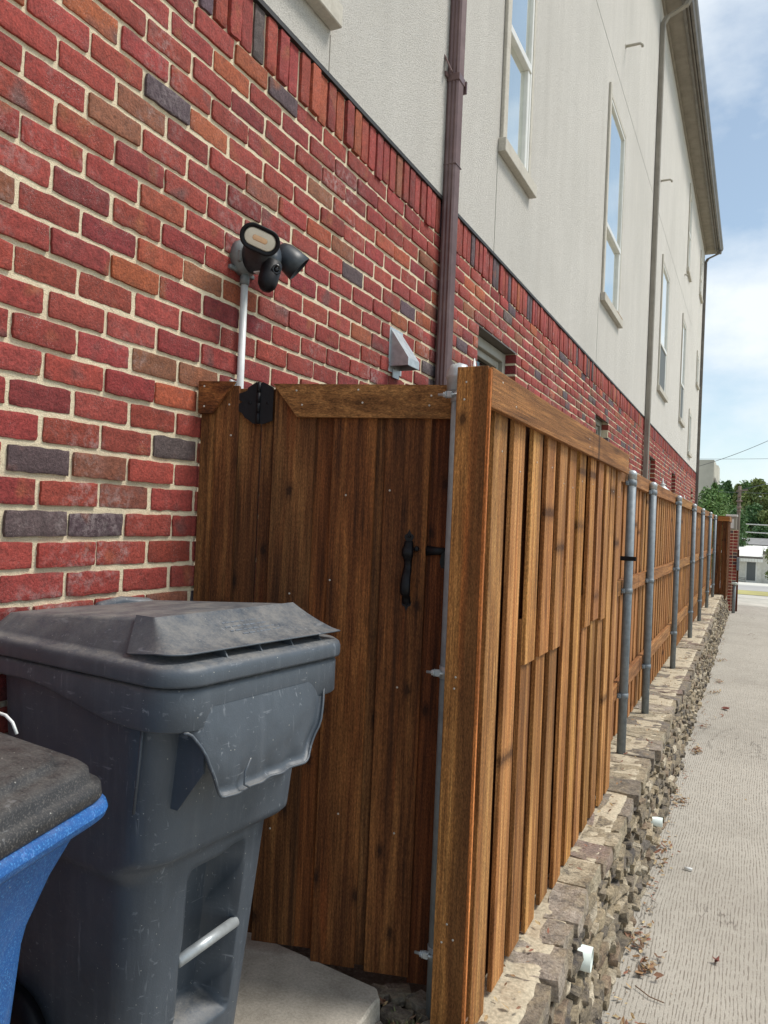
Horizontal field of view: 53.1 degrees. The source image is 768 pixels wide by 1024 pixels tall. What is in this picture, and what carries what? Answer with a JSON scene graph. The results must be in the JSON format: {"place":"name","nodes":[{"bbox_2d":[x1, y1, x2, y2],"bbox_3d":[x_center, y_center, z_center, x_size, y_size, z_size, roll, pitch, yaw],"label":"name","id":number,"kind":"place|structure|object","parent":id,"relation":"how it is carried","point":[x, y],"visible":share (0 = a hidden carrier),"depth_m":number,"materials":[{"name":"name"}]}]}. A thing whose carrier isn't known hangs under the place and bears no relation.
{"place":"outdoors","nodes":[
{"label":"outdoors","id":0,"kind":"place"},
{"bbox_2d":[234,932,379,1023],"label":"slab pavement","id":1,"kind":"structure","parent":0,"point":[279,984],"depth_m":2.26,"materials":[{"name":"concrete"}]},
{"bbox_2d":[0,732,107,1023],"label":"wheeled bin","id":2,"kind":"object","parent":1,"relation":"on","point":[53,803],"visible":1,"depth_m":1.08,"materials":[{"name":"blue plastic"}]},
{"bbox_2d":[0,712,17,734],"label":"strap loop","id":3,"kind":"object","parent":2,"relation":"on","point":[8,718],"visible":1,"depth_m":1.34,"materials":[{"name":"white plastic"}]},
{"bbox_2d":[0,596,339,1023],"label":"wheeled bin","id":4,"kind":"object","parent":1,"relation":"on","point":[185,732],"visible":0.91,"depth_m":1.68,"materials":[{"name":"grey plastic"}]},
{"bbox_2d":[278,944,426,1023],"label":"soil bed","id":5,"kind":"object","parent":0,"point":[357,972],"depth_m":2.50,"materials":[{"name":"brown soil"}]},
{"bbox_2d":[371,983,487,1023],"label":"rubble","id":6,"kind":"object","parent":5,"relation":"on","point":[398,996],"visible":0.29,"depth_m":2.31,"materials":[{"name":"stone"}]},
{"bbox_2d":[381,1007,422,1023],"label":"weed tuft","id":7,"kind":"object","parent":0,"point":[406,1022],"visible":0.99,"depth_m":2.23,"materials":[{"name":"green plant"}]},
{"bbox_2d":[601,605,767,1023],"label":"alley","id":8,"kind":"structure","parent":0,"point":[718,894],"depth_m":4.50,"materials":[{"name":"concrete"}]},
{"bbox_2d":[378,595,755,1023],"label":"leaf litter","id":9,"kind":"object","parent":8,"relation":"on","point":[651,965],"visible":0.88,"depth_m":3.71,"materials":[{"name":"brown plant"}]},
{"bbox_2d":[414,588,729,1023],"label":"stone retaining wall","id":10,"kind":"structure","parent":8,"relation":"on","point":[595,902],"depth_m":3.76,"materials":[{"name":"beige stone"}]},
{"bbox_2d":[414,363,628,1023],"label":"board fence","id":11,"kind":"object","parent":10,"relation":"on","point":[524,672],"visible":1,"depth_m":2.59,"materials":[{"name":"brown wood"}]},
{"bbox_2d":[239,382,450,984],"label":"garden gate","id":12,"kind":"structure","parent":11,"relation":"attached to","point":[352,513],"depth_m":2.41,"materials":[{"name":"brown wood"}]},
{"bbox_2d":[577,944,593,972],"bbox_3d":[0.756,1.749,3.029,0.128,0.095,0.092,2,-1,23],"label":"drain pipe","id":13,"kind":"object","parent":10,"relation":"attached to","point":[588,954],"visible":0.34,"depth_m":2.98,"materials":[{"name":"white plastic"}]},
{"bbox_2d":[651,817,662,827],"bbox_3d":[1.742,2.005,4.989,0.128,0.063,0.060,2,-1,23],"label":"drain pipe","id":14,"kind":"object","parent":10,"relation":"attached to","point":[657,821],"visible":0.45,"depth_m":4.96,"materials":[{"name":"white plastic"}]},
{"bbox_2d":[611,470,716,753],"bbox_3d":[4.510,0.865,11.276,0.165,1.987,14.629,2,-1,26],"label":"board fence","id":15,"kind":"object","parent":10,"relation":"on","point":[665,581],"visible":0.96,"depth_m":6.79,"materials":[{"name":"brown wood"}]},
{"bbox_2d":[714,516,731,598],"bbox_3d":[8.277,1.084,18.736,0.276,1.930,2.052,2,-1,26],"label":"board fence","id":16,"kind":"object","parent":10,"relation":"on","point":[722,556],"visible":0.88,"depth_m":17.84,"materials":[{"name":"brown wood"}]},
{"bbox_2d":[635,985,663,1002],"bbox_3d":[1.133,2.069,3.292,0.022,0.007,0.140,3,-1,-39],"label":"twig","id":17,"kind":"object","parent":8,"relation":"on","point":[648,995],"visible":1,"depth_m":3.28,"materials":[{"name":"beige wood"}]},
{"bbox_2d":[726,514,737,610],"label":"brick pillar","id":18,"kind":"structure","parent":8,"relation":"on","point":[733,554],"depth_m":19.93,"materials":[{"name":"brick"}]},
{"bbox_2d":[735,550,739,610],"bbox_3d":[9.149,1.778,19.884,0.070,1.600,0.250,2,-1,26],"label":"meter box","id":19,"kind":"object","parent":18,"relation":"attached to","point":[737,563],"visible":1,"depth_m":19.90,"materials":[{"name":"metal"}]},
{"bbox_2d":[731,582,737,612],"bbox_3d":[8.871,2.173,19.457,0.148,0.799,0.142,2,-1,26],"label":"bollard","id":20,"kind":"object","parent":8,"relation":"on","point":[734,584],"visible":1,"depth_m":19.44,"materials":[{"name":"grey metal"}]},
{"bbox_2d":[698,0,767,496],"label":"sky","id":21,"kind":"structure","parent":0,"point":[734,414],"materials":[{"name":"blue"}]},
{"bbox_2d":[738,584,765,606],"bbox_3d":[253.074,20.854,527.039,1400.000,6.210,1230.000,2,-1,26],"label":"ground","id":22,"kind":"structure","parent":0,"point":[752,598],"depth_m":28.98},
{"bbox_2d":[0,0,722,982],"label":"townhouse","id":23,"kind":"structure","parent":22,"relation":"on","point":[522,192],"depth_m":3.10,"materials":[{"name":"brick"}]},
{"bbox_2d":[193,381,261,602],"bbox_3d":[-0.534,0.464,2.491,0.205,1.771,0.050,2,-1,9],"label":"fence filler panel","id":24,"kind":"object","parent":23,"relation":"attached to","point":[228,503],"visible":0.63,"depth_m":2.49,"materials":[{"name":"brown wood"}]},
{"bbox_2d":[229,274,249,388],"bbox_3d":[-0.510,-0.395,2.674,0.038,0.895,0.055,2,-1,26],"label":"conduit pipe","id":25,"kind":"object","parent":23,"relation":"attached to","point":[244,281],"visible":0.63,"depth_m":2.67,"materials":[{"name":"white plastic"}]},
{"bbox_2d":[228,222,308,292],"bbox_3d":[-0.403,-0.856,2.673,0.203,0.222,0.350,2,-1,26],"label":"security floodlight","id":26,"kind":"object","parent":23,"relation":"attached to","point":[262,253],"visible":1,"depth_m":2.60,"materials":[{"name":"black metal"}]},
{"bbox_2d":[305,0,342,30],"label":"window","id":27,"kind":"structure","parent":23,"relation":"in","point":[330,12],"depth_m":3.07,"materials":[{"name":"plastic"}]},
{"bbox_2d":[388,326,418,379],"bbox_3d":[0.103,-0.790,3.831,0.105,0.247,0.154,2,-1,26],"label":"vent hood","id":28,"kind":"object","parent":23,"relation":"attached to","point":[401,356],"visible":1,"depth_m":3.79,"materials":[{"name":"metal"}]},
{"bbox_2d":[475,322,517,373],"bbox_3d":[0.709,-0.767,5.409,0.161,0.893,0.980,2,-1,26],"label":"window","id":29,"kind":"structure","parent":23,"relation":"in","point":[492,352],"depth_m":5.50,"materials":[{"name":"beige glass"}]},
{"bbox_2d":[498,0,537,198],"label":"window","id":30,"kind":"structure","parent":23,"relation":"in","point":[515,140],"depth_m":5.62,"materials":[{"name":"glass"}]},
{"bbox_2d":[595,415,604,435],"bbox_3d":[2.487,-0.674,9.108,0.161,0.928,0.930,2,-1,26],"label":"window","id":31,"kind":"structure","parent":23,"relation":"in","point":[598,420],"depth_m":9.39,"materials":[{"name":"grey glass"}]},
{"bbox_2d":[600,82,625,328],"bbox_3d":[2.768,-3.595,9.213,0.099,2.480,1.316,2,-1,26],"label":"window","id":32,"kind":"structure","parent":23,"relation":"in","point":[616,136],"depth_m":9.28,"materials":[{"name":"glass"}]},
{"bbox_2d":[648,455,654,479],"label":"window","id":33,"kind":"structure","parent":23,"relation":"in","point":[651,458],"depth_m":13.94,"materials":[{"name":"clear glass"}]},
{"bbox_2d":[657,254,669,402],"bbox_3d":[5.234,-3.377,14.354,0.096,2.450,1.446,2,-1,26],"label":"window","id":34,"kind":"structure","parent":23,"relation":"in","point":[665,279],"depth_m":14.44,"materials":[{"name":"glass"}]},
{"bbox_2d":[660,479,668,489],"bbox_3d":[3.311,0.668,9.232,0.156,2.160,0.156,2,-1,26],"label":"vent hood","id":35,"kind":"object","parent":23,"relation":"attached to","point":[662,484],"visible":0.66,"depth_m":9.22,"materials":[{"name":"metal"}]},
{"bbox_2d":[678,313,686,427],"bbox_3d":[7.077,-3.317,18.183,0.096,2.500,1.246,2,-1,26],"label":"window","id":36,"kind":"structure","parent":23,"relation":"in","point":[684,328],"depth_m":18.33,"materials":[{"name":"glass"}]},
{"bbox_2d":[686,183,692,281],"bbox_3d":[7.420,-6.752,18.620,0.096,2.100,0.946,2,-1,26],"label":"window","id":37,"kind":"structure","parent":23,"relation":"in","point":[691,197],"depth_m":18.74,"materials":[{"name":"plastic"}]},
{"bbox_2d":[687,408,691,457],"bbox_3d":[8.218,-2.104,20.651,0.096,1.220,1.046,2,-1,26],"label":"window","id":38,"kind":"structure","parent":23,"relation":"in","point":[689,454],"depth_m":20.68,"materials":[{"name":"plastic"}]},
{"bbox_2d":[696,350,699,389],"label":"window","id":39,"kind":"structure","parent":23,"relation":"in","point":[697,363],"depth_m":22.37,"materials":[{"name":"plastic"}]},
{"bbox_2d":[699,250,702,303],"bbox_3d":[9.303,-6.885,22.520,0.096,1.300,0.996,2,-1,26],"label":"window","id":40,"kind":"structure","parent":23,"relation":"in","point":[701,261],"depth_m":22.34,"materials":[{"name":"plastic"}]},
{"bbox_2d":[700,441,766,465],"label":"overhead wire","id":41,"kind":"object","parent":23,"relation":"attached to","point":[734,454],"visible":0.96,"depth_m":23.16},
{"bbox_2d":[698,460,719,499],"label":"tower block","id":42,"kind":"structure","parent":22,"relation":"on","point":[709,474],"depth_m":259.14,"materials":[{"name":"concrete"}]},
{"bbox_2d":[698,486,732,573],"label":"broadleaf tree","id":43,"kind":"object","parent":22,"relation":"on","point":[711,500],"visible":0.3,"depth_m":101.89,"materials":[{"name":"green plant"}]},
{"bbox_2d":[710,482,722,519],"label":"conifer tree","id":44,"kind":"object","parent":22,"relation":"on","point":[714,485],"visible":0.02,"depth_m":146.99,"materials":[{"name":"green plant"}]},
{"bbox_2d":[703,480,733,507],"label":"broadleaf tree","id":45,"kind":"object","parent":22,"relation":"on","point":[721,486],"visible":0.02,"depth_m":157.44,"materials":[{"name":"green plant"}]},
{"bbox_2d":[723,480,733,506],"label":"conifer tree","id":46,"kind":"object","parent":22,"relation":"on","point":[728,488],"visible":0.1,"depth_m":149.40,"materials":[{"name":"green plant"}]},
{"bbox_2d":[730,484,742,505],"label":"conifer tree","id":47,"kind":"object","parent":22,"relation":"on","point":[735,497],"visible":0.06,"depth_m":143.42,"materials":[{"name":"green plant"}]},
{"bbox_2d":[722,504,750,529],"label":"broadleaf tree","id":48,"kind":"object","parent":22,"relation":"on","point":[727,509],"visible":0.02,"depth_m":136.30,"materials":[{"name":"green plant"}]},
{"bbox_2d":[711,545,767,583],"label":"building","id":49,"kind":"structure","parent":22,"relation":"on","point":[753,566],"depth_m":103.54,"materials":[{"name":"plastic"}]},
{"bbox_2d":[745,562,756,582],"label":"door","id":50,"kind":"structure","parent":49,"relation":"in","point":[751,567],"depth_m":103.48,"materials":[{"name":"plastic"}]},
{"bbox_2d":[730,506,752,545],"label":"broadleaf tree","id":51,"kind":"object","parent":22,"relation":"on","point":[743,531],"visible":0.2,"depth_m":110.20,"materials":[{"name":"green plant"}]},
{"bbox_2d":[732,480,750,491],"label":"broadleaf tree","id":52,"kind":"object","parent":22,"relation":"on","point":[744,484],"visible":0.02,"depth_m":157.01,"materials":[{"name":"green plant"}]},
{"bbox_2d":[736,486,747,555],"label":"utility pole","id":53,"kind":"object","parent":22,"relation":"on","point":[739,501],"visible":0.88,"depth_m":50.76,"materials":[{"name":"brown wood"}]},
{"bbox_2d":[737,478,767,513],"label":"broadleaf tree","id":54,"kind":"object","parent":22,"relation":"on","point":[749,497],"visible":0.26,"depth_m":139.36,"materials":[{"name":"green plant"}]},
{"bbox_2d":[737,594,767,606],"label":"cross slab","id":55,"kind":"structure","parent":22,"relation":"on","point":[754,601],"depth_m":23.29,"materials":[{"name":"concrete"}]},
{"bbox_2d":[738,590,767,595],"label":"verge","id":56,"kind":"structure","parent":22,"relation":"on","point":[747,592],"depth_m":32.46,"materials":[{"name":"yellow plant"}]},
{"bbox_2d":[741,502,765,529],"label":"broadleaf tree","id":57,"kind":"object","parent":22,"relation":"on","point":[751,510],"visible":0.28,"depth_m":132.09,"materials":[{"name":"green plant"}]},
{"bbox_2d":[742,538,767,545],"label":"warehouse","id":58,"kind":"structure","parent":22,"relation":"on","point":[758,541],"depth_m":120.19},
{"bbox_2d":[742,477,767,496],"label":"broadleaf tree","id":59,"kind":"object","parent":22,"relation":"on","point":[749,484],"visible":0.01,"depth_m":155.13,"materials":[{"name":"green plant"}]},
{"bbox_2d":[747,523,767,538],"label":"broadleaf tree","id":60,"kind":"object","parent":22,"relation":"on","point":[759,528],"visible":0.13,"depth_m":125.82,"materials":[{"name":"green plant"}]},
{"bbox_2d":[757,510,767,526],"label":"broadleaf tree","id":61,"kind":"object","parent":22,"relation":"on","point":[764,515],"visible":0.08,"depth_m":130.22,"materials":[{"name":"green plant"}]},
{"bbox_2d":[763,547,767,577],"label":"tree","id":62,"kind":"object","parent":22,"relation":"on","point":[766,556],"visible":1,"depth_m":53.73,"materials":[{"name":"green plant"}]},
{"bbox_2d":[738,585,767,591],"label":"road","id":63,"kind":"structure","parent":0,"point":[753,588],"depth_m":47.89,"materials":[{"name":"concrete"}]},
{"bbox_2d":[738,582,767,585],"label":"pavement","id":64,"kind":"structure","parent":0,"point":[748,583],"depth_m":79.62,"materials":[{"name":"grey concrete"}]}
]}

